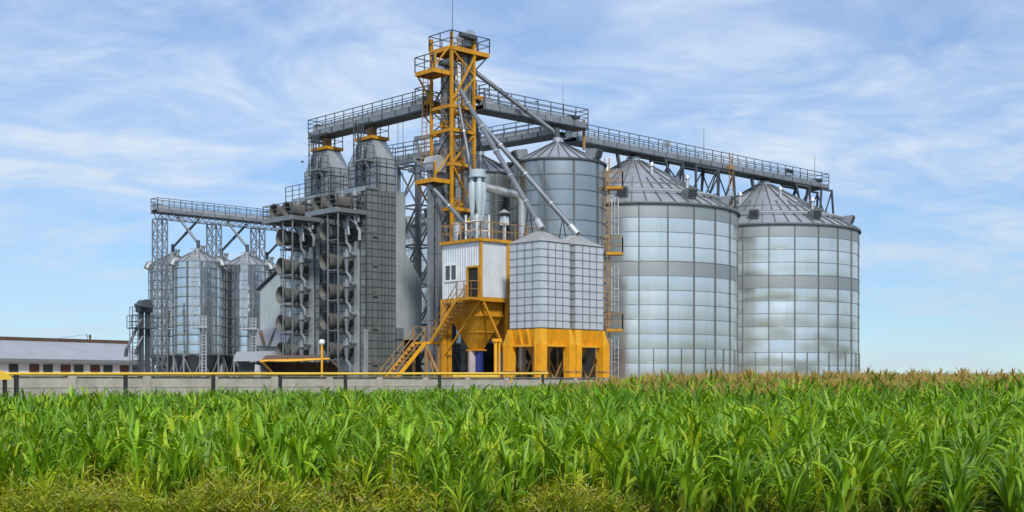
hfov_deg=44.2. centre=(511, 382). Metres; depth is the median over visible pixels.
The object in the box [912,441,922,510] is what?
corn plant
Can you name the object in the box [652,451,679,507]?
corn plant
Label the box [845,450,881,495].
corn plant
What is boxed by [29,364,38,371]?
window
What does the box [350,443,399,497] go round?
corn plant
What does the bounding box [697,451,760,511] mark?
corn plant
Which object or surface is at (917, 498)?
corn plant
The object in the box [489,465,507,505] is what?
corn plant
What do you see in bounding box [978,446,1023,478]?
corn plant
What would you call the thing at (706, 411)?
corn field
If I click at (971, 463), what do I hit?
corn plant
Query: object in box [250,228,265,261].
lattice tower
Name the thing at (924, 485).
corn plant
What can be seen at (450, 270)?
window
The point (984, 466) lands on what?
corn plant
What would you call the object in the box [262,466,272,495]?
corn plant
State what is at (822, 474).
corn plant
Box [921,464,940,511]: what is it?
corn plant
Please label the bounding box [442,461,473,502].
corn plant
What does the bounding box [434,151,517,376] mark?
tall silo
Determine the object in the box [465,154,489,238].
cyclone cluster
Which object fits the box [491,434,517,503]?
corn plant
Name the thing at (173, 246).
grain spout
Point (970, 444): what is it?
corn plant
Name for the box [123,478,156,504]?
corn plant
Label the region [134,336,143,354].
grain spout
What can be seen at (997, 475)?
corn plant
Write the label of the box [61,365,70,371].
window
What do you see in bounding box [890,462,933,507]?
corn plant
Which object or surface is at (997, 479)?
corn plant
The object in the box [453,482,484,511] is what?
corn plant
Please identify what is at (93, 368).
window
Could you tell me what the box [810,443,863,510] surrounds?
corn plant
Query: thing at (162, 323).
lattice tower
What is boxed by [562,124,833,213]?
conveyor gallery
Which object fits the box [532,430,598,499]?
corn plant
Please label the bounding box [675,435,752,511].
corn plant
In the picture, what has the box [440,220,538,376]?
control cabin
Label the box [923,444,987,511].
corn plant
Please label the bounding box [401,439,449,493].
corn plant
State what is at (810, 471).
corn plant
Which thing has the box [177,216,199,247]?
grain spout
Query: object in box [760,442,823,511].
corn plant
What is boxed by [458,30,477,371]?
bucket elevator
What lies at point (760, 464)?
corn plant
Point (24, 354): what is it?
barn
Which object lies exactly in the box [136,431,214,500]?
corn plant
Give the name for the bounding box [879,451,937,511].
corn plant
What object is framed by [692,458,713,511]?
corn plant
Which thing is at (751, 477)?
corn plant
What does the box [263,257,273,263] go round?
hopper silo
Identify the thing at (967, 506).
corn plant
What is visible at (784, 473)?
corn plant
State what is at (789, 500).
corn plant
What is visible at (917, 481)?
corn plant
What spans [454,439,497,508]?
corn plant
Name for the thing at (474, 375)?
yellow weighbridge rail
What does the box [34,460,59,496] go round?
corn plant
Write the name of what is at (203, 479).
corn plant
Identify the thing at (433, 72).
elevator tower
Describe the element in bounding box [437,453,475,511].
corn plant
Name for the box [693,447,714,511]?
corn plant
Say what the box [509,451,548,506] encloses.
corn plant
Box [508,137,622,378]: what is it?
tall silo
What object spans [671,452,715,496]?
corn plant
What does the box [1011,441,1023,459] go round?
corn plant
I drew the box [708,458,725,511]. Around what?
corn plant
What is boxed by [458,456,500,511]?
corn plant
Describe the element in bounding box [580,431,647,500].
corn plant
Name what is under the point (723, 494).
corn plant
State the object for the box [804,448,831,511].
corn plant
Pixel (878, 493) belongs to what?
corn plant
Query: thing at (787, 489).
corn plant
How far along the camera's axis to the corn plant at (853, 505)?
15.60 m
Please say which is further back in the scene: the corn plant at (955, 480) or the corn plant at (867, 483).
the corn plant at (867, 483)
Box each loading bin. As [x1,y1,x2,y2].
[502,231,575,376]
[547,235,609,378]
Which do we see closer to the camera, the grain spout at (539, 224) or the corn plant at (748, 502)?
the corn plant at (748, 502)
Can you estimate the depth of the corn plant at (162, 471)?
17.47 m
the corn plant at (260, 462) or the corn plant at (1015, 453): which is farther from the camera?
the corn plant at (260, 462)
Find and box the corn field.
[0,364,1023,511]
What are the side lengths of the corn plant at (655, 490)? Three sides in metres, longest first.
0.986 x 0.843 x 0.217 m
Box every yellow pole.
[492,339,497,371]
[498,339,501,376]
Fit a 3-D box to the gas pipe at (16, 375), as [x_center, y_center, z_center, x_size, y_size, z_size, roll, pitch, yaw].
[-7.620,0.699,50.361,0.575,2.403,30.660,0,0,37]
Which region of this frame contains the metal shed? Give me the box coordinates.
[255,270,293,350]
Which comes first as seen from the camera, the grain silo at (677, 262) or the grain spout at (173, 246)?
the grain silo at (677, 262)
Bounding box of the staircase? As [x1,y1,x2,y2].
[375,280,480,377]
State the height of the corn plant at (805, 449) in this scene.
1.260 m
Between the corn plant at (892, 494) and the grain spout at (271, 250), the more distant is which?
the grain spout at (271, 250)
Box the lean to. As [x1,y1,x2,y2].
[233,351,275,375]
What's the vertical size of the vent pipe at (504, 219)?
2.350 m
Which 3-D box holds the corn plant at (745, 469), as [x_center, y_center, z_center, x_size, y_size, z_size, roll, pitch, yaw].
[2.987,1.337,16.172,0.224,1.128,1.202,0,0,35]
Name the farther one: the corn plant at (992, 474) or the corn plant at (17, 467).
the corn plant at (17, 467)
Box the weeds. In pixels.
[0,428,998,511]
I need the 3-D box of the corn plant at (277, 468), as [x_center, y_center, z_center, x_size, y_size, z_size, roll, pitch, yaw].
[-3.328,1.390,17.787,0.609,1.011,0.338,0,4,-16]
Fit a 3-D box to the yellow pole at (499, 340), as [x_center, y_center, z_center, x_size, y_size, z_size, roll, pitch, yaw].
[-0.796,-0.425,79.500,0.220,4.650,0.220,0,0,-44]
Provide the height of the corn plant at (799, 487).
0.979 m
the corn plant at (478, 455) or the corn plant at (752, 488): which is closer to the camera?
the corn plant at (752, 488)
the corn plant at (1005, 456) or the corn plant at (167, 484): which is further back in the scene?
the corn plant at (167, 484)
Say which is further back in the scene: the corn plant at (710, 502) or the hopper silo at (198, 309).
the hopper silo at (198, 309)
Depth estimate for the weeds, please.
16.92 m
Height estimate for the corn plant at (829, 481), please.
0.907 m
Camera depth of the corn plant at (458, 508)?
15.76 m
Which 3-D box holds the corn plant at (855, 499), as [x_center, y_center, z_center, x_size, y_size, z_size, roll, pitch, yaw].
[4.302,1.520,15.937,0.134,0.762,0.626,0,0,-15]
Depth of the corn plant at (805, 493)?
16.38 m
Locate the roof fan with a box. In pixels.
[453,223,464,240]
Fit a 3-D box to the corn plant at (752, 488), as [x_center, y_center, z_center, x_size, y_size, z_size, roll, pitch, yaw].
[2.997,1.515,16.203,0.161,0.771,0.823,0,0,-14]
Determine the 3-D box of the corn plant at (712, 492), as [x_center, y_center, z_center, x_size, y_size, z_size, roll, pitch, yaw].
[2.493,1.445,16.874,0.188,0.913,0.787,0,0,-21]
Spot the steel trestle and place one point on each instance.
(418, 217)
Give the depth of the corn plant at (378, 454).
17.50 m
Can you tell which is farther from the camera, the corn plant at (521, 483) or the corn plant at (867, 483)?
the corn plant at (521, 483)
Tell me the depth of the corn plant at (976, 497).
15.78 m
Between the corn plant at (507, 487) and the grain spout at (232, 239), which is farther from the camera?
the grain spout at (232, 239)
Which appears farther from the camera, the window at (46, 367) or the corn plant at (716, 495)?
the window at (46, 367)
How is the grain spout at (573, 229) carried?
attached to the grain spout at (539, 224)
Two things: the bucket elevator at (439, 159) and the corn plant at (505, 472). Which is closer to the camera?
the corn plant at (505, 472)
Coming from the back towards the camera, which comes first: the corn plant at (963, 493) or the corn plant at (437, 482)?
the corn plant at (437, 482)
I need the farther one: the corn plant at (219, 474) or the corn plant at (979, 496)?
the corn plant at (219, 474)
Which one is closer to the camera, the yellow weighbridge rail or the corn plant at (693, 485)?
the corn plant at (693, 485)
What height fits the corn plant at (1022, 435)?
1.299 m
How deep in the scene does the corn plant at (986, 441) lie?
17.25 m
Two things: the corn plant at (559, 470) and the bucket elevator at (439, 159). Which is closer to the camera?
the corn plant at (559, 470)
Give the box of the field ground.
[634,490,1003,511]
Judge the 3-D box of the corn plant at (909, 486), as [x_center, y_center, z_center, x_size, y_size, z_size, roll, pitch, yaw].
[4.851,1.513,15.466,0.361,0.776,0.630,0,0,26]
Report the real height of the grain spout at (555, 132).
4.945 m
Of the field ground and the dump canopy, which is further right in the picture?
the field ground
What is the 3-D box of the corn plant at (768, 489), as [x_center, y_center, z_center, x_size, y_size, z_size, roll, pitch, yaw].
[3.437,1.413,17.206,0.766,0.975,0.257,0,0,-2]
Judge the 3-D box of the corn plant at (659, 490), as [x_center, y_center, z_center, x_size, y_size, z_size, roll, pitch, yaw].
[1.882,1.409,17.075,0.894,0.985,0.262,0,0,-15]
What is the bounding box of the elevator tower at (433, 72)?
[414,0,489,371]
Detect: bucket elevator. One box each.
[127,299,157,376]
[423,154,445,376]
[436,57,456,303]
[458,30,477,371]
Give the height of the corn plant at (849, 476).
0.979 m
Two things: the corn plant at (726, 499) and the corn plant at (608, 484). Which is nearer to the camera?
the corn plant at (726, 499)
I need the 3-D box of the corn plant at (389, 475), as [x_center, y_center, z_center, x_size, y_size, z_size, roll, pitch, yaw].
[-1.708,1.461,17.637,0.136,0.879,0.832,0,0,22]
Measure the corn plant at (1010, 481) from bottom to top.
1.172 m
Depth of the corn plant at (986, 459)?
16.60 m
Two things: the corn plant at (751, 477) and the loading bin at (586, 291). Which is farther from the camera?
the loading bin at (586, 291)
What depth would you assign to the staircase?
84.70 m
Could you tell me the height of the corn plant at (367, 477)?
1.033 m
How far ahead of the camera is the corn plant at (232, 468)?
17.74 m
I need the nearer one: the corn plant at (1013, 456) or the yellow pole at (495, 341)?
the corn plant at (1013, 456)
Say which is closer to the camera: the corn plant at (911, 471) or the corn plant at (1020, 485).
the corn plant at (1020, 485)
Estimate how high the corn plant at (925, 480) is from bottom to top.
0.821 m
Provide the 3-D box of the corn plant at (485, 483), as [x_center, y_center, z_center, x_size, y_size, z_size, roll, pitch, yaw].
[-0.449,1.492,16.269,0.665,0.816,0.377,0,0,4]
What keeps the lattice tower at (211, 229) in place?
on the yard pavement
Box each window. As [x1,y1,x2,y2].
[9,364,17,371]
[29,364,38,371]
[43,364,52,371]
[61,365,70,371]
[74,365,83,371]
[90,365,99,371]
[103,365,112,371]
[120,365,128,371]
[444,263,457,281]
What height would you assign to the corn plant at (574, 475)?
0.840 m
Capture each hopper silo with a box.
[144,249,187,376]
[168,245,225,376]
[214,253,232,371]
[223,249,274,371]
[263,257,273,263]
[272,256,293,272]
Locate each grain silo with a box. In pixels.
[405,210,528,376]
[584,156,740,378]
[733,181,860,375]
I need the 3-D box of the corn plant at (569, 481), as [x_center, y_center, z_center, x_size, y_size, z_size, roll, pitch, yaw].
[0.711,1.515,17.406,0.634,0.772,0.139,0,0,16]
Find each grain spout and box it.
[124,319,141,356]
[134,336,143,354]
[171,218,199,251]
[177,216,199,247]
[220,223,247,255]
[226,221,248,251]
[266,228,290,258]
[429,182,473,238]
[453,80,544,235]
[455,96,473,234]
[476,70,559,136]
[476,123,482,150]
[478,116,579,237]
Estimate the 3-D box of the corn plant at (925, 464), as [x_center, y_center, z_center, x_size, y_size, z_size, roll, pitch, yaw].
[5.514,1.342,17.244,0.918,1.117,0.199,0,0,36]
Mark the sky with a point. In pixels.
(912, 111)
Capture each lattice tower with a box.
[152,218,167,376]
[206,223,221,371]
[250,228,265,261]
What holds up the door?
in the control cabin
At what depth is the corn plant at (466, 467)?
17.22 m
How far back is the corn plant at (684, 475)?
15.68 m
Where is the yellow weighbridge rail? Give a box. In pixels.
[452,375,497,376]
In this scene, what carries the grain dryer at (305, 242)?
on the yard pavement
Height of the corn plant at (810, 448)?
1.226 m
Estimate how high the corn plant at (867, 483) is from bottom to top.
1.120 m
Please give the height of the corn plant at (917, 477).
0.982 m
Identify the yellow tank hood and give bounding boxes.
[0,370,11,398]
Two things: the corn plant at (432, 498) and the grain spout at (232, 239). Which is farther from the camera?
the grain spout at (232, 239)
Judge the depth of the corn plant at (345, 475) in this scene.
17.82 m
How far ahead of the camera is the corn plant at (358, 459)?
17.40 m
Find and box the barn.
[0,336,151,376]
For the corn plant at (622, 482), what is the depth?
17.60 m
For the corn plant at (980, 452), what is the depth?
17.17 m
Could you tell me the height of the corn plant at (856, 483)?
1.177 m
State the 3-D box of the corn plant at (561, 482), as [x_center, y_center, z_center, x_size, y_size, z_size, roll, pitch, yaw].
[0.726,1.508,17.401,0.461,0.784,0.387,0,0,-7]
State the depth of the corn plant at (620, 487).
17.48 m
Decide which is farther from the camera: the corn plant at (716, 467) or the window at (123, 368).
the window at (123, 368)
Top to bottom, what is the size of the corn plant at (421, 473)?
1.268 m
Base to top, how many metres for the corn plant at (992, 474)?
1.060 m
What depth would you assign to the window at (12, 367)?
137.22 m
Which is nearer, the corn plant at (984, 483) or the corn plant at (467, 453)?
the corn plant at (984, 483)
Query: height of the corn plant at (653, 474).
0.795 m
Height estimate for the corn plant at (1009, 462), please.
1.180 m
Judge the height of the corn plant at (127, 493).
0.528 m
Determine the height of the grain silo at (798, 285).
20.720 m
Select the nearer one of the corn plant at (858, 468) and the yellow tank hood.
the corn plant at (858, 468)
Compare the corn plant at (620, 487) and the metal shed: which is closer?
the corn plant at (620, 487)
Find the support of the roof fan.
on the control cabin
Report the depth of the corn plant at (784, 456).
17.21 m
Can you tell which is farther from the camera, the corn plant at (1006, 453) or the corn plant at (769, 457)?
the corn plant at (769, 457)
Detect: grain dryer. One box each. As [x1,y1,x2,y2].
[262,132,347,361]
[305,121,421,377]
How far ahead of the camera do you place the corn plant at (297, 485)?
17.50 m
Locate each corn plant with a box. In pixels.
[0,451,45,495]
[0,469,23,502]
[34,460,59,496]
[62,463,90,494]
[111,485,140,506]
[121,449,183,508]
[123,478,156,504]
[125,446,133,475]
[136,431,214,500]
[141,462,156,503]
[154,456,174,497]
[161,464,171,497]
[189,467,221,498]
[196,456,216,485]
[204,453,245,488]
[204,462,230,487]
[212,438,247,489]
[239,444,267,489]
[252,466,266,504]
[256,447,296,491]
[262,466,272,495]
[273,472,303,500]
[278,478,307,499]
[335,435,384,497]
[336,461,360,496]
[345,447,392,511]
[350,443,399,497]
[353,428,399,504]
[353,453,375,504]
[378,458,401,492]
[390,428,445,496]
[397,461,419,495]
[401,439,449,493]
[421,442,486,501]
[425,451,448,511]
[425,473,448,511]
[432,460,484,511]
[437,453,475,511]
[439,469,478,511]
[440,433,512,484]
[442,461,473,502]
[444,452,499,511]
[446,448,519,511]
[448,434,483,487]
[453,449,467,498]
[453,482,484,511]
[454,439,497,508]
[457,467,499,510]
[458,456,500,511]
[465,454,477,501]
[470,475,504,511]
[486,475,510,510]
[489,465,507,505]
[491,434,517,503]
[491,459,527,504]
[491,471,520,511]
[494,445,518,511]
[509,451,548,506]
[511,454,518,504]
[513,439,539,496]
[517,452,530,508]
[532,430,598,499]
[535,470,554,491]
[541,465,581,499]
[543,457,585,494]
[548,465,580,497]
[572,462,583,510]
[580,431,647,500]
[595,451,635,496]
[596,466,612,493]
[601,442,636,503]
[612,463,635,499]
[621,441,650,507]
[624,456,674,511]
[630,451,658,511]
[630,451,678,511]
[651,453,678,511]
[651,457,678,510]
[651,469,676,505]
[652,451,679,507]
[658,438,679,506]
[662,459,720,511]
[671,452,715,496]
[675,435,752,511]
[676,450,694,511]
[677,450,735,508]
[678,452,701,511]
[690,442,748,509]
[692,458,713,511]
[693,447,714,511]
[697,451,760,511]
[697,459,715,510]
[704,459,728,511]
[708,448,789,511]
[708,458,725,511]
[711,464,727,511]
[718,441,733,511]
[719,452,738,511]
[722,444,763,511]
[727,450,745,511]
[738,459,772,511]
[742,482,761,511]
[745,475,762,511]
[748,448,803,511]
[749,466,774,511]
[752,440,792,510]
[753,459,779,511]
[754,466,776,508]
[755,434,804,509]
[756,463,815,511]
[758,456,779,509]
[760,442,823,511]
[761,451,790,511]
[765,457,829,511]
[766,472,809,511]
[774,459,822,511]
[779,473,802,511]
[792,429,841,483]
[792,442,830,511]
[792,445,833,510]
[793,466,816,511]
[794,463,833,501]
[796,432,846,510]
[796,466,829,511]
[797,462,824,511]
[798,463,814,511]
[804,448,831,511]
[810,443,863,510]
[810,475,843,511]
[822,463,837,496]
[827,429,890,507]
[828,441,885,511]
[829,457,879,505]
[831,480,857,511]
[834,444,868,502]
[834,482,847,511]
[837,439,879,511]
[838,439,884,511]
[839,445,882,511]
[839,448,909,503]
[843,440,911,511]
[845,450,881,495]
[847,471,860,511]
[853,474,867,511]
[854,456,884,510]
[873,445,934,511]
[873,449,888,511]
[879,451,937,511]
[882,441,942,490]
[882,477,919,506]
[883,462,912,511]
[886,466,939,510]
[887,457,933,511]
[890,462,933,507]
[890,463,937,511]
[893,426,944,478]
[896,453,923,511]
[896,473,920,511]
[900,422,941,511]
[901,443,943,511]
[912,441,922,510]
[912,476,927,511]
[914,449,984,511]
[914,469,926,511]
[920,443,990,504]
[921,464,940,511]
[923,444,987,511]
[928,472,1000,511]
[931,430,1016,490]
[934,468,993,511]
[935,448,989,509]
[935,449,996,505]
[938,446,983,511]
[939,425,1000,468]
[939,456,994,510]
[940,481,984,511]
[946,433,978,459]
[950,436,991,457]
[951,439,998,475]
[954,476,996,510]
[955,439,987,481]
[958,441,1003,506]
[959,457,992,509]
[960,435,999,511]
[961,439,984,488]
[962,450,1023,511]
[976,464,1018,506]
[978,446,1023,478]
[980,456,1023,493]
[982,445,1023,501]
[983,456,1023,500]
[984,446,1023,497]
[991,426,1023,455]
[999,441,1018,480]
[1001,446,1022,468]
[1003,474,1020,511]
[1004,436,1019,453]
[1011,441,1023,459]
[1015,490,1023,511]
[1016,458,1023,502]
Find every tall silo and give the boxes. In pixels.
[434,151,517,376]
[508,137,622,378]
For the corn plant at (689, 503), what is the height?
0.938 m
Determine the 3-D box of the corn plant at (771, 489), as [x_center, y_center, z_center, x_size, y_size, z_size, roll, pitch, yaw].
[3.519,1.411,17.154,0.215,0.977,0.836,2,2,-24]
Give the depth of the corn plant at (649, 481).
16.73 m
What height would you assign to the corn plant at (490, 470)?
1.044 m
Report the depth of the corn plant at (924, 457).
17.46 m
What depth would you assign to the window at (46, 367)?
140.73 m
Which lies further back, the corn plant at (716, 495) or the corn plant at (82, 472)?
the corn plant at (82, 472)
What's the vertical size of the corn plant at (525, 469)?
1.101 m
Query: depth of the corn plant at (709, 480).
16.69 m
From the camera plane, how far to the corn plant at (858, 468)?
16.07 m
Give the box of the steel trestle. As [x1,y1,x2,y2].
[396,155,434,377]
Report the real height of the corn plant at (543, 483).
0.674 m
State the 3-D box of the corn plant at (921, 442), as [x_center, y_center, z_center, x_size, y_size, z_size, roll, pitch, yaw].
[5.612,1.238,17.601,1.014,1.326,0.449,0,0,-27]
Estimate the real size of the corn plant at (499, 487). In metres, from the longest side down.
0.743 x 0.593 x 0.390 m
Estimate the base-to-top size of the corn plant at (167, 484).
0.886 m
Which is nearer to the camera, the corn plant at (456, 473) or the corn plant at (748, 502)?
the corn plant at (748, 502)
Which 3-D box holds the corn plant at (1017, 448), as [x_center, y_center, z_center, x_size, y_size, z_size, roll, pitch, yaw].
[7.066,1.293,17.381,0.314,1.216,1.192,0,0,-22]
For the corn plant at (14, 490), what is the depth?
17.50 m
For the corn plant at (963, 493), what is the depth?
14.76 m
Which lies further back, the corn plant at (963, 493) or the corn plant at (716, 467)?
the corn plant at (716, 467)
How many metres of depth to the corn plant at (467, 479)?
16.04 m
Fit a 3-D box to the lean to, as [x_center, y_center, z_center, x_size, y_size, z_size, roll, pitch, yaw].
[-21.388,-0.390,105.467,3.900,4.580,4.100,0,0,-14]
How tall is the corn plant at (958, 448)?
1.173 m
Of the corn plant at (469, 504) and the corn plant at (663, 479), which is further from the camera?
the corn plant at (663, 479)
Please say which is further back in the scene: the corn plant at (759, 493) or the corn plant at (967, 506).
the corn plant at (759, 493)
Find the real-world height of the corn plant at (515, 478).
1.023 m
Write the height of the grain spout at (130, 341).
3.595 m
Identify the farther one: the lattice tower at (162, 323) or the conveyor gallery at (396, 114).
the lattice tower at (162, 323)
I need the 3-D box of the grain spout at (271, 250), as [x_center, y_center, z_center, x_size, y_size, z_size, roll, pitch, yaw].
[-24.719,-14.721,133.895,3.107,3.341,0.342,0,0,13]
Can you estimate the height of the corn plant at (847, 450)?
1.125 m
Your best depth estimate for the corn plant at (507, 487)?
16.90 m
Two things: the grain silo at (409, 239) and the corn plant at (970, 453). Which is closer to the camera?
the corn plant at (970, 453)
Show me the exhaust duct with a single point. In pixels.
(502, 191)
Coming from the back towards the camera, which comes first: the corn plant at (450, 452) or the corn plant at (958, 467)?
the corn plant at (450, 452)
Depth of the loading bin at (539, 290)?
81.12 m
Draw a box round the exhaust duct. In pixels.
[486,184,525,371]
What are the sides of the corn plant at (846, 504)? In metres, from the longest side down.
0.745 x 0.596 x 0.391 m
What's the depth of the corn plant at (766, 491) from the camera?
16.86 m
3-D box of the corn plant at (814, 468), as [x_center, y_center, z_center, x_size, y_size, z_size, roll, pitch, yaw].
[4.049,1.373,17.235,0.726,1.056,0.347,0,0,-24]
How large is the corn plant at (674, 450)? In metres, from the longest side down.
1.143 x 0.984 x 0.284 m
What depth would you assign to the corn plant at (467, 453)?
17.47 m
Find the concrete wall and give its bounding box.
[0,375,637,399]
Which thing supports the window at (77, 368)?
in the barn
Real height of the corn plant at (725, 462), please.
1.102 m
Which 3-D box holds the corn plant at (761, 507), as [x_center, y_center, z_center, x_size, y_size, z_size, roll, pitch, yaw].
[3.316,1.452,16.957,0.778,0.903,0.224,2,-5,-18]
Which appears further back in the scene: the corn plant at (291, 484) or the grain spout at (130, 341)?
the grain spout at (130, 341)
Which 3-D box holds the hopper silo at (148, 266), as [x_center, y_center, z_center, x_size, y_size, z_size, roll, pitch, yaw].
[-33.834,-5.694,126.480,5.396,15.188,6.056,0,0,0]
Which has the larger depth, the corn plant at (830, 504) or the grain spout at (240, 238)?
the grain spout at (240, 238)
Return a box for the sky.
[0,0,1023,376]
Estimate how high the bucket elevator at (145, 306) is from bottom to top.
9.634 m
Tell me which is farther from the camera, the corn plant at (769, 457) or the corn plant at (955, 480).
the corn plant at (769, 457)
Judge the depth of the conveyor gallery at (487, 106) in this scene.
94.39 m
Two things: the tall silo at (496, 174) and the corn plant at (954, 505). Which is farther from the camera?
the tall silo at (496, 174)
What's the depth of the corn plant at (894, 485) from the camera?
15.34 m
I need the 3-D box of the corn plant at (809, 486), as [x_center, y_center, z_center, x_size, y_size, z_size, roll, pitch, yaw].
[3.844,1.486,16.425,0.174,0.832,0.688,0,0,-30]
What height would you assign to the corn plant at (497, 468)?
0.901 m
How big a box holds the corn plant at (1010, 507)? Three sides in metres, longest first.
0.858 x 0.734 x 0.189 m
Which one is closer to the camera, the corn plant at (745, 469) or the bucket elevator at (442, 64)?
the corn plant at (745, 469)
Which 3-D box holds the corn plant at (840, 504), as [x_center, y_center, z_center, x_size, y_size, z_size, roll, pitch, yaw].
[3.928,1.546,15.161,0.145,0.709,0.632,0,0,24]
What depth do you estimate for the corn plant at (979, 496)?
15.94 m
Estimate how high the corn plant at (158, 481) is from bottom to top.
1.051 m
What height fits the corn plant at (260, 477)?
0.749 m
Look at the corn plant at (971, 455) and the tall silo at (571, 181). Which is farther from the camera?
the tall silo at (571, 181)
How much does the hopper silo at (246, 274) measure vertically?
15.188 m
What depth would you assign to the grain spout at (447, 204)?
88.73 m
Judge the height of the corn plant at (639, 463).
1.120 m
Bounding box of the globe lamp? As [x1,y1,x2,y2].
[319,339,324,375]
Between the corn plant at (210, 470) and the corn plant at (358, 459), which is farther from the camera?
the corn plant at (210, 470)
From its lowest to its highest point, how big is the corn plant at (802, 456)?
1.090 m
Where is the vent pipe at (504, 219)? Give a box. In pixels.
[497,209,511,239]
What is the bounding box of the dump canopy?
[254,355,348,377]
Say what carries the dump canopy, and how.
on the yard pavement
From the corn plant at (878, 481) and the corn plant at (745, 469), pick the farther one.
the corn plant at (878, 481)
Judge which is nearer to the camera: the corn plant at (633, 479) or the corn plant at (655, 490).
the corn plant at (655, 490)
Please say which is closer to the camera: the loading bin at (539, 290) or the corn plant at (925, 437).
the corn plant at (925, 437)
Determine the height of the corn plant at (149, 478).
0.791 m
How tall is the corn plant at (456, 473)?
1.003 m
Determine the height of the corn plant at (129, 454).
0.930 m
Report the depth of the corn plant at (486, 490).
16.63 m
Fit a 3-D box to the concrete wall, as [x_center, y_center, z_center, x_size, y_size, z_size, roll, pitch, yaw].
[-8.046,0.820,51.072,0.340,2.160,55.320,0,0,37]
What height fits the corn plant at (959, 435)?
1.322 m
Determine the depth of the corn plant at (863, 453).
16.29 m
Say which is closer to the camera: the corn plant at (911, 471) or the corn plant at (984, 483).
the corn plant at (911, 471)
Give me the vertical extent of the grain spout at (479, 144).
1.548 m
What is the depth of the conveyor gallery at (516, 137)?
100.20 m
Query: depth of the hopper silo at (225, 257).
129.65 m
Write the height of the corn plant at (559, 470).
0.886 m
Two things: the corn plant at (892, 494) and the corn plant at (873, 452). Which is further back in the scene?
the corn plant at (873, 452)
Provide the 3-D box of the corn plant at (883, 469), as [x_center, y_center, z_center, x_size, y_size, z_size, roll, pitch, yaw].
[4.875,1.394,17.164,1.080,1.012,0.209,0,0,43]
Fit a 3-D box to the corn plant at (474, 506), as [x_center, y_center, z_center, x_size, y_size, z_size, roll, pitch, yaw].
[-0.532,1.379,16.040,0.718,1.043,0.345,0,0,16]
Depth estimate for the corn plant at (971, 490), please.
15.47 m
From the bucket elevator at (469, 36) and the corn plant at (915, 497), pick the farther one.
the bucket elevator at (469, 36)
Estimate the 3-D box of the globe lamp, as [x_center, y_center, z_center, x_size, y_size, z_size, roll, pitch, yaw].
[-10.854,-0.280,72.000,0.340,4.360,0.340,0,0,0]
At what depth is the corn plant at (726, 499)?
17.49 m
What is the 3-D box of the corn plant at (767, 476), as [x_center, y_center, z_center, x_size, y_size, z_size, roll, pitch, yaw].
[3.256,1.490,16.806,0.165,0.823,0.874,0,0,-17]
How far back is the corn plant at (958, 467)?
14.98 m
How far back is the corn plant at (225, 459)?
17.68 m
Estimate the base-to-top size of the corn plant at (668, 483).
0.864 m
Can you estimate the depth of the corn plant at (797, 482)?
15.82 m
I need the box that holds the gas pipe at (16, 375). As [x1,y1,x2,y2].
[5,372,547,397]
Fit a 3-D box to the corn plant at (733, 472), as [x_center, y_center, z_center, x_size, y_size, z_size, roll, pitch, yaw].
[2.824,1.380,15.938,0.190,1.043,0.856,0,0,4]
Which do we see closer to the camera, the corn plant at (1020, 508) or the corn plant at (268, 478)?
the corn plant at (1020, 508)
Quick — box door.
[466,265,478,296]
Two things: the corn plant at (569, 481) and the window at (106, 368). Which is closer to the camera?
the corn plant at (569, 481)
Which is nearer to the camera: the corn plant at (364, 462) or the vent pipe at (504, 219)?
the corn plant at (364, 462)
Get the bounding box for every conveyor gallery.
[151,197,293,230]
[307,89,438,143]
[388,122,566,163]
[471,88,588,149]
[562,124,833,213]
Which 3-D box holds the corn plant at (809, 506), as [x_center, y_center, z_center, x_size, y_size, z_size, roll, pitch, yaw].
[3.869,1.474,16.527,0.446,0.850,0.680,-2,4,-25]
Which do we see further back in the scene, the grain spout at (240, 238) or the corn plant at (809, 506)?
the grain spout at (240, 238)
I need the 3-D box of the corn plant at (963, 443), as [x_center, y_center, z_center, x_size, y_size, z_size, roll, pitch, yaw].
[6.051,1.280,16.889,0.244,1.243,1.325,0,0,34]
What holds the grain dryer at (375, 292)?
on the yard pavement
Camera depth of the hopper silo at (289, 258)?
128.91 m
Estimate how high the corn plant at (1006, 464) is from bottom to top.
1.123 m
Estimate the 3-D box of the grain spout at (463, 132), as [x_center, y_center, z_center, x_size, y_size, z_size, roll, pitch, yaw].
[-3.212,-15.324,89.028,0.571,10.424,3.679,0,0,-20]
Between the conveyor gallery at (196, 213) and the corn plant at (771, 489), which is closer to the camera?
the corn plant at (771, 489)
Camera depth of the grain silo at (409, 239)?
115.11 m
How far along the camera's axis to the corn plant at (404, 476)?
17.52 m
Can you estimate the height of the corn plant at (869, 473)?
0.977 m

